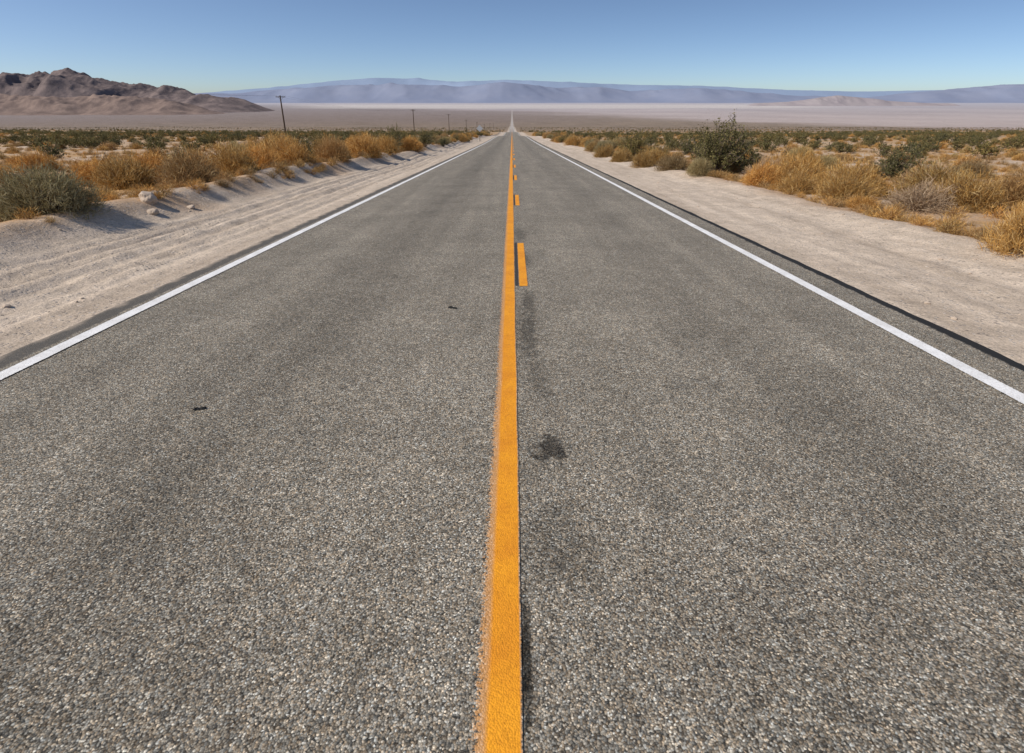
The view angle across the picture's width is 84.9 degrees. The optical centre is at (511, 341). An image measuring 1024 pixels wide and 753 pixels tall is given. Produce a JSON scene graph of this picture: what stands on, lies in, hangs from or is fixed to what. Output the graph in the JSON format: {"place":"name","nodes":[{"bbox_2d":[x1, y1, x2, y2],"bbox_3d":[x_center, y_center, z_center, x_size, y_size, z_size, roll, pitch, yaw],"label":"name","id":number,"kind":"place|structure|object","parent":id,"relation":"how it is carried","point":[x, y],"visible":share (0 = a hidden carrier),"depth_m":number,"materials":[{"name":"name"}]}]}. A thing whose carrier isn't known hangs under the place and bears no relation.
{"place":"outdoors","nodes":[
{"label":"outdoors","id":0,"kind":"place"},
{"bbox_2d":[0,93,224,114],"bbox_3d":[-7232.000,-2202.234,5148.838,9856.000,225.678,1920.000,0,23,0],"label":"foothills","id":1,"kind":"structure","parent":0,"point":[92,104],"depth_m":4863.23,"materials":[{"name":"beige sand"}]},
{"bbox_2d":[0,68,274,112],"bbox_3d":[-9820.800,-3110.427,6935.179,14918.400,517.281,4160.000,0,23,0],"label":"rocky mountain range","id":2,"kind":"structure","parent":0,"point":[64,78],"depth_m":6541.47,"materials":[{"name":"stone"}]},
{"bbox_2d":[2,161,1020,330],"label":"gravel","id":3,"kind":"structure","parent":0,"point":[9,305],"depth_m":9.08,"materials":[{"name":"beige gravel"}]},
{"bbox_2d":[0,115,1023,752],"bbox_3d":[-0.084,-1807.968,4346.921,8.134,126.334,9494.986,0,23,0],"label":"road","id":4,"kind":"structure","parent":0,"point":[764,509],"depth_m":2.74,"materials":[{"name":"grey asphalt"}]},
{"bbox_2d":[193,406,206,409],"bbox_3d":[-2.020,0.429,3.619,0.082,0.014,0.032,-7,24,-15],"label":"tyre scrap","id":5,"kind":"object","parent":4,"relation":"on","point":[198,408],"visible":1,"depth_m":3.62,"materials":[{"name":"black rubber"}]},
{"bbox_2d":[0,117,1023,752],"bbox_3d":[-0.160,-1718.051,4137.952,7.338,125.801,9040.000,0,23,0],"label":"road markings","id":6,"kind":"structure","parent":4,"relation":"on","point":[496,713],"depth_m":2.77,"materials":[{"name":"yellow paint"}]},
{"bbox_2d":[0,103,1023,364],"bbox_3d":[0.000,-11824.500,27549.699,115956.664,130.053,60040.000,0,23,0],"label":"desert ground","id":7,"kind":"structure","parent":0,"point":[106,261],"depth_m":11.81,"materials":[{"name":"beige sand"}]},
{"bbox_2d":[14,144,61,171],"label":"dry bush","id":8,"kind":"object","parent":7,"relation":"on","point":[38,157],"visible":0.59,"depth_m":20.05,"materials":[{"name":"beige plant"}]},
{"bbox_2d":[0,157,111,221],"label":"rabbitbrush","id":9,"kind":"object","parent":7,"relation":"on","point":[60,194],"visible":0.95,"depth_m":9.55,"materials":[{"name":"green plant"}]},
{"bbox_2d":[66,150,123,185],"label":"dry bush","id":10,"kind":"object","parent":7,"relation":"on","point":[84,169],"visible":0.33,"depth_m":16.65,"materials":[{"name":"brown plant"}]},
{"bbox_2d":[87,145,161,190],"bbox_3d":[-10.861,-4.927,15.793,2.206,1.343,1.857,16,25,34],"label":"dry bush","id":11,"kind":"object","parent":7,"relation":"on","point":[118,175],"visible":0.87,"depth_m":15.48,"materials":[{"name":"brown plant"}]},
{"bbox_2d":[119,148,171,174],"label":"dry bush","id":12,"kind":"object","parent":7,"relation":"on","point":[151,160],"visible":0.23,"depth_m":20.47,"materials":[{"name":"beige plant"}]},
{"bbox_2d":[138,191,156,204],"bbox_3d":[-7.598,-2.992,11.677,0.447,0.243,0.300,27,27,33],"label":"rock","id":13,"kind":"object","parent":7,"relation":"on","point":[147,197],"visible":0.88,"depth_m":11.54,"materials":[{"name":"beige stone"}]},
{"bbox_2d":[147,208,158,214],"bbox_3d":[-7.252,-2.619,11.289,0.214,0.105,0.269,-15,32,-22],"label":"rock","id":14,"kind":"object","parent":7,"relation":"on","point":[152,211],"visible":0.95,"depth_m":11.22,"materials":[{"name":"beige stone"}]},
{"bbox_2d":[162,146,185,158],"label":"creosote bush","id":15,"kind":"object","parent":7,"relation":"on","point":[180,152],"visible":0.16,"depth_m":24.07,"materials":[{"name":"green plant"}]},
{"bbox_2d":[148,139,227,188],"bbox_3d":[-9.158,-4.992,15.807,1.954,1.364,1.985,-9,25,-19],"label":"dry bush","id":16,"kind":"object","parent":7,"relation":"on","point":[181,169],"visible":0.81,"depth_m":15.63,"materials":[{"name":"beige plant"}]},
{"bbox_2d":[164,143,217,176],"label":"dry bush","id":17,"kind":"object","parent":7,"relation":"on","point":[194,156],"visible":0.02,"depth_m":18.59,"materials":[{"name":"brown plant"}]},
{"bbox_2d":[216,138,252,160],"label":"rabbitbrush","id":18,"kind":"object","parent":7,"relation":"on","point":[242,146],"visible":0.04,"depth_m":21.52,"materials":[{"name":"yellow plant"}]},
{"bbox_2d":[207,137,266,175],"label":"dry bush","id":19,"kind":"object","parent":7,"relation":"on","point":[233,161],"visible":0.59,"depth_m":17.73,"materials":[{"name":"beige plant"}]},
{"bbox_2d":[234,135,266,151],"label":"dry bush","id":20,"kind":"object","parent":7,"relation":"on","point":[249,140],"visible":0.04,"depth_m":29.37,"materials":[{"name":"brown plant"}]},
{"bbox_2d":[240,139,282,167],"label":"dry bush","id":21,"kind":"object","parent":7,"relation":"on","point":[264,157],"visible":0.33,"depth_m":20.04,"materials":[{"name":"brown plant"}]},
{"bbox_2d":[253,134,279,146],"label":"dry bush","id":22,"kind":"object","parent":7,"relation":"on","point":[267,139],"visible":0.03,"depth_m":26.59,"materials":[{"name":"brown plant"}]},
{"bbox_2d":[251,126,308,157],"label":"dry bush","id":23,"kind":"object","parent":7,"relation":"on","point":[266,140],"visible":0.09,"depth_m":23.09,"materials":[{"name":"brown plant"}]},
{"bbox_2d":[279,95,285,133],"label":"utility pole","id":24,"kind":"object","parent":7,"relation":"on","point":[282,114],"visible":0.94,"depth_m":146.41,"materials":[{"name":"brown wood"}]},
{"bbox_2d":[268,132,314,164],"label":"dry bush","id":25,"kind":"object","parent":7,"relation":"on","point":[288,150],"visible":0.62,"depth_m":21.71,"materials":[{"name":"brown plant"}]},
{"bbox_2d":[284,131,315,156],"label":"creosote bush","id":26,"kind":"object","parent":7,"relation":"on","point":[306,146],"visible":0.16,"depth_m":26.52,"materials":[{"name":"green plant"}]},
{"bbox_2d":[308,132,355,160],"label":"dry bush","id":27,"kind":"object","parent":7,"relation":"on","point":[317,143],"visible":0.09,"depth_m":27.52,"materials":[{"name":"brown plant"}]},
{"bbox_2d":[312,134,352,163],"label":"dry bush","id":28,"kind":"object","parent":7,"relation":"on","point":[330,148],"visible":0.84,"depth_m":24.97,"materials":[{"name":"brown plant"}]},
{"bbox_2d":[345,135,357,146],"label":"dry bush","id":29,"kind":"object","parent":7,"relation":"on","point":[350,138],"visible":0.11,"depth_m":45.62,"materials":[{"name":"brown plant"}]},
{"bbox_2d":[346,131,388,158],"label":"dry bush","id":30,"kind":"object","parent":7,"relation":"on","point":[366,145],"visible":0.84,"depth_m":29.48,"materials":[{"name":"brown plant"}]},
{"bbox_2d":[374,132,403,155],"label":"dry bush","id":31,"kind":"object","parent":7,"relation":"on","point":[390,146],"visible":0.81,"depth_m":33.76,"materials":[{"name":"brown plant"}]},
{"bbox_2d":[374,123,406,152],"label":"creosote bush","id":32,"kind":"object","parent":7,"relation":"on","point":[391,133],"visible":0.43,"depth_m":39.39,"materials":[{"name":"green plant"}]},
{"bbox_2d":[400,134,424,151],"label":"dry bush","id":33,"kind":"object","parent":7,"relation":"on","point":[409,143],"visible":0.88,"depth_m":40.34,"materials":[{"name":"brown plant"}]},
{"bbox_2d":[411,129,436,146],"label":"creosote bush","id":34,"kind":"object","parent":7,"relation":"on","point":[426,138],"visible":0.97,"depth_m":48.69,"materials":[{"name":"green plant"}]},
{"bbox_2d":[434,136,449,146],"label":"creosote bush","id":35,"kind":"object","parent":7,"relation":"on","point":[442,142],"visible":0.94,"depth_m":57.34,"materials":[{"name":"green plant"}]},
{"bbox_2d":[454,133,467,141],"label":"dry bush","id":36,"kind":"object","parent":7,"relation":"on","point":[462,138],"visible":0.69,"depth_m":81.15,"materials":[{"name":"brown plant"}]},
{"bbox_2d":[0,127,1023,183],"bbox_3d":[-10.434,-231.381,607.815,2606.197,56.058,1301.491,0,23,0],"label":"desert scrub","id":37,"kind":"object","parent":7,"relation":"on","point":[209,138],"visible":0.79,"depth_m":73.77,"materials":[{"name":"green plant"}]},
{"bbox_2d":[555,136,566,142],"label":"creosote bush","id":38,"kind":"object","parent":7,"relation":"on","point":[561,139],"visible":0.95,"depth_m":79.11,"materials":[{"name":"green plant"}]},
{"bbox_2d":[563,133,582,145],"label":"dry bush","id":39,"kind":"object","parent":7,"relation":"on","point":[574,141],"visible":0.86,"depth_m":67.69,"materials":[{"name":"brown plant"}]},
{"bbox_2d":[583,138,594,147],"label":"rabbitbrush","id":40,"kind":"object","parent":7,"relation":"on","point":[588,141],"visible":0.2,"depth_m":55.17,"materials":[{"name":"yellow plant"}]},
{"bbox_2d":[583,142,597,151],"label":"dry bush","id":41,"kind":"object","parent":7,"relation":"on","point":[591,147],"visible":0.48,"depth_m":46.87,"materials":[{"name":"brown plant"}]},
{"bbox_2d":[581,136,599,145],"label":"dry bush","id":42,"kind":"object","parent":7,"relation":"on","point":[590,139],"visible":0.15,"depth_m":59.26,"materials":[{"name":"brown plant"}]},
{"bbox_2d":[592,143,615,157],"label":"dry bush","id":43,"kind":"object","parent":7,"relation":"on","point":[607,151],"visible":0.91,"depth_m":38.75,"materials":[{"name":"brown plant"}]},
{"bbox_2d":[593,138,614,152],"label":"rabbitbrush","id":44,"kind":"object","parent":7,"relation":"on","point":[600,143],"visible":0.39,"depth_m":44.68,"materials":[{"name":"yellow plant"}]},
{"bbox_2d":[606,139,619,148],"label":"rabbitbrush","id":45,"kind":"object","parent":7,"relation":"on","point":[614,143],"visible":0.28,"depth_m":57.23,"materials":[{"name":"yellow plant"}]},
{"bbox_2d":[606,132,620,140],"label":"creosote bush","id":46,"kind":"object","parent":7,"relation":"on","point":[612,136],"visible":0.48,"depth_m":76.28,"materials":[{"name":"green plant"}]},
{"bbox_2d":[609,146,633,161],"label":"dry bush","id":47,"kind":"object","parent":7,"relation":"on","point":[621,156],"visible":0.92,"depth_m":33.13,"materials":[{"name":"brown plant"}]},
{"bbox_2d":[614,129,652,156],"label":"creosote bush","id":48,"kind":"object","parent":7,"relation":"on","point":[637,144],"visible":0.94,"depth_m":34.80,"materials":[{"name":"green plant"}]},
{"bbox_2d":[631,149,657,167],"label":"dry bush","id":49,"kind":"object","parent":7,"relation":"on","point":[641,160],"visible":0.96,"depth_m":27.97,"materials":[{"name":"beige plant"}]},
{"bbox_2d":[643,143,666,152],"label":"creosote bush","id":50,"kind":"object","parent":7,"relation":"on","point":[653,147],"visible":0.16,"depth_m":38.12,"materials":[{"name":"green plant"}]},
{"bbox_2d":[645,143,670,164],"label":"dry bush","id":51,"kind":"object","parent":7,"relation":"on","point":[658,154],"visible":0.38,"depth_m":29.28,"materials":[{"name":"brown plant"}]},
{"bbox_2d":[653,151,689,171],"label":"dry bush","id":52,"kind":"object","parent":7,"relation":"on","point":[672,162],"visible":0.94,"depth_m":25.16,"materials":[{"name":"beige plant"}]},
{"bbox_2d":[674,137,697,154],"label":"creosote bush","id":53,"kind":"object","parent":7,"relation":"on","point":[683,148],"visible":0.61,"depth_m":41.53,"materials":[{"name":"green plant"}]},
{"bbox_2d":[685,156,715,176],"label":"rabbitbrush","id":54,"kind":"object","parent":7,"relation":"on","point":[699,166],"visible":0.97,"depth_m":21.21,"materials":[{"name":"beige plant"}]},
{"bbox_2d":[679,109,750,172],"bbox_3d":[8.921,-8.547,24.227,2.962,2.855,3.890,13,26,33],"label":"creosote bush","id":55,"kind":"object","parent":7,"relation":"on","point":[716,149],"visible":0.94,"depth_m":23.91,"materials":[{"name":"green plant"}]},
{"bbox_2d":[707,154,742,173],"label":"dry bush","id":56,"kind":"object","parent":7,"relation":"on","point":[732,171],"visible":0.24,"depth_m":24.72,"materials":[{"name":"brown plant"}]},
{"bbox_2d":[720,128,763,172],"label":"creosote bush","id":57,"kind":"object","parent":7,"relation":"on","point":[748,162],"visible":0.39,"depth_m":24.64,"materials":[{"name":"green plant"}]},
{"bbox_2d":[746,155,765,166],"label":"creosote bush","id":58,"kind":"object","parent":7,"relation":"on","point":[755,160],"visible":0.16,"depth_m":28.24,"materials":[{"name":"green plant"}]},
{"bbox_2d":[739,157,786,188],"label":"dry bush","id":59,"kind":"object","parent":7,"relation":"on","point":[758,175],"visible":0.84,"depth_m":18.10,"materials":[{"name":"brown plant"}]},
{"bbox_2d":[742,153,783,176],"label":"dead bush","id":60,"kind":"object","parent":7,"relation":"on","point":[761,162],"visible":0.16,"depth_m":22.65,"materials":[{"name":"beige plant"}]},
{"bbox_2d":[752,150,790,166],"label":"dry bush","id":61,"kind":"object","parent":7,"relation":"on","point":[783,159],"visible":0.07,"depth_m":23.52,"materials":[{"name":"beige plant"}]},
{"bbox_2d":[773,165,823,194],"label":"dry bush","id":62,"kind":"object","parent":7,"relation":"on","point":[802,183],"visible":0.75,"depth_m":16.58,"materials":[{"name":"brown plant"}]},
{"bbox_2d":[773,148,829,183],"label":"dry bush","id":63,"kind":"object","parent":7,"relation":"on","point":[789,167],"visible":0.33,"depth_m":18.48,"materials":[{"name":"beige plant"}]},
{"bbox_2d":[778,146,827,174],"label":"dry bush","id":64,"kind":"object","parent":7,"relation":"on","point":[806,158],"visible":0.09,"depth_m":20.81,"materials":[{"name":"beige plant"}]},
{"bbox_2d":[789,145,816,157],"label":"rabbitbrush","id":65,"kind":"object","parent":7,"relation":"on","point":[798,150],"visible":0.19,"depth_m":32.10,"materials":[{"name":"yellow plant"}]},
{"bbox_2d":[812,153,843,171],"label":"rabbitbrush","id":66,"kind":"object","parent":7,"relation":"on","point":[829,160],"visible":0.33,"depth_m":26.49,"materials":[{"name":"yellow plant"}]},
{"bbox_2d":[808,165,884,202],"bbox_3d":[8.956,-4.223,14.922,1.841,1.000,1.608,-2,26,-2],"label":"dry bush","id":67,"kind":"object","parent":7,"relation":"on","point":[850,185],"visible":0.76,"depth_m":14.89,"materials":[{"name":"brown plant"}]},
{"bbox_2d":[812,151,894,199],"bbox_3d":[9.834,-4.741,15.992,2.195,1.348,2.267,9,25,21],"label":"dry bush","id":68,"kind":"object","parent":7,"relation":"on","point":[863,169],"visible":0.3,"depth_m":15.82,"materials":[{"name":"brown plant"}]},
{"bbox_2d":[840,191,881,209],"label":"dry bush","id":69,"kind":"object","parent":7,"relation":"on","point":[859,199],"visible":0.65,"depth_m":13.29,"materials":[{"name":"plant"}]},
{"bbox_2d":[866,140,936,180],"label":"creosote bush","id":70,"kind":"object","parent":7,"relation":"on","point":[893,165],"visible":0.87,"depth_m":20.86,"materials":[{"name":"green plant"}]},
{"bbox_2d":[869,175,964,214],"bbox_3d":[9.536,-3.458,12.928,2.121,0.878,1.979,-10,28,-23],"label":"dead bush","id":71,"kind":"object","parent":7,"relation":"on","point":[919,203],"visible":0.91,"depth_m":12.80,"materials":[{"name":"beige plant"}]},
{"bbox_2d":[883,155,983,196],"bbox_3d":[11.523,-4.372,15.113,2.577,1.321,2.324,-10,25,-21],"label":"dry bush","id":72,"kind":"object","parent":7,"relation":"on","point":[934,173],"visible":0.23,"depth_m":15.12,"materials":[{"name":"brown plant"}]},
{"bbox_2d":[886,163,980,186],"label":"dead bush","id":73,"kind":"object","parent":7,"relation":"on","point":[918,172],"visible":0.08,"depth_m":17.17,"materials":[{"name":"brown plant"}]},
{"bbox_2d":[922,164,1014,213],"bbox_3d":[10.737,-3.629,13.267,1.928,1.173,2.073,17,28,33],"label":"dry bush","id":74,"kind":"object","parent":7,"relation":"on","point":[978,194],"visible":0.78,"depth_m":12.93,"materials":[{"name":"brown plant"}]},
{"bbox_2d":[947,157,997,178],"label":"dry bush","id":75,"kind":"object","parent":7,"relation":"on","point":[977,165],"visible":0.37,"depth_m":20.14,"materials":[{"name":"brown plant"}]},
{"bbox_2d":[976,199,1023,258],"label":"dry bush","id":76,"kind":"object","parent":7,"relation":"on","point":[1011,239],"visible":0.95,"depth_m":7.91,"materials":[{"name":"yellow plant"}]},
{"bbox_2d":[989,161,1023,206],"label":"dry bush","id":77,"kind":"object","parent":7,"relation":"on","point":[1014,192],"visible":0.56,"depth_m":13.70,"materials":[{"name":"brown plant"}]},
{"bbox_3d":[-74.000,-8.780,15.847,2.500,10.200,0.482,0,23,0],"label":"utility pole","id":78,"kind":"object","parent":7,"relation":"on","visible":0},
{"bbox_2d":[0,79,491,124],"bbox_3d":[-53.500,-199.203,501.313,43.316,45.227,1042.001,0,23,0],"label":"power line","id":79,"kind":"object","parent":78,"relation":"attached to","point":[180,93],"visible":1,"depth_m":103.95,"materials":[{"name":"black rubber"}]},
{"bbox_2d":[0,143,1023,242],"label":"dry grass","id":80,"kind":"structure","parent":0,"point":[951,225],"depth_m":15.36,"materials":[{"name":"plant"}]},
{"bbox_2d":[0,0,1023,92],"label":"sky","id":81,"kind":"structure","parent":0,"point":[195,46],"materials":[{"name":"blue"}]},
{"bbox_2d":[207,78,936,97],"bbox_3d":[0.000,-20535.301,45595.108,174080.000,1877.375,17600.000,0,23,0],"label":"hazy mountain range","id":82,"kind":"structure","parent":0,"point":[421,81],"depth_m":44836.36,"materials":[{"name":"grey stone"}]},
{"bbox_2d":[194,82,1023,102],"bbox_3d":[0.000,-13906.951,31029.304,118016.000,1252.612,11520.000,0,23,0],"label":"distant mountain range","id":83,"kind":"structure","parent":0,"point":[495,92],"depth_m":29220.27,"materials":[{"name":"grey stone"}]},
{"bbox_2d":[747,95,959,105],"bbox_3d":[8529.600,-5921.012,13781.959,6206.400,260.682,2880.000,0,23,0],"label":"pale hill","id":84,"kind":"structure","parent":0,"point":[837,100],"depth_m":13352.07,"materials":[{"name":"white sand"}]}
]}

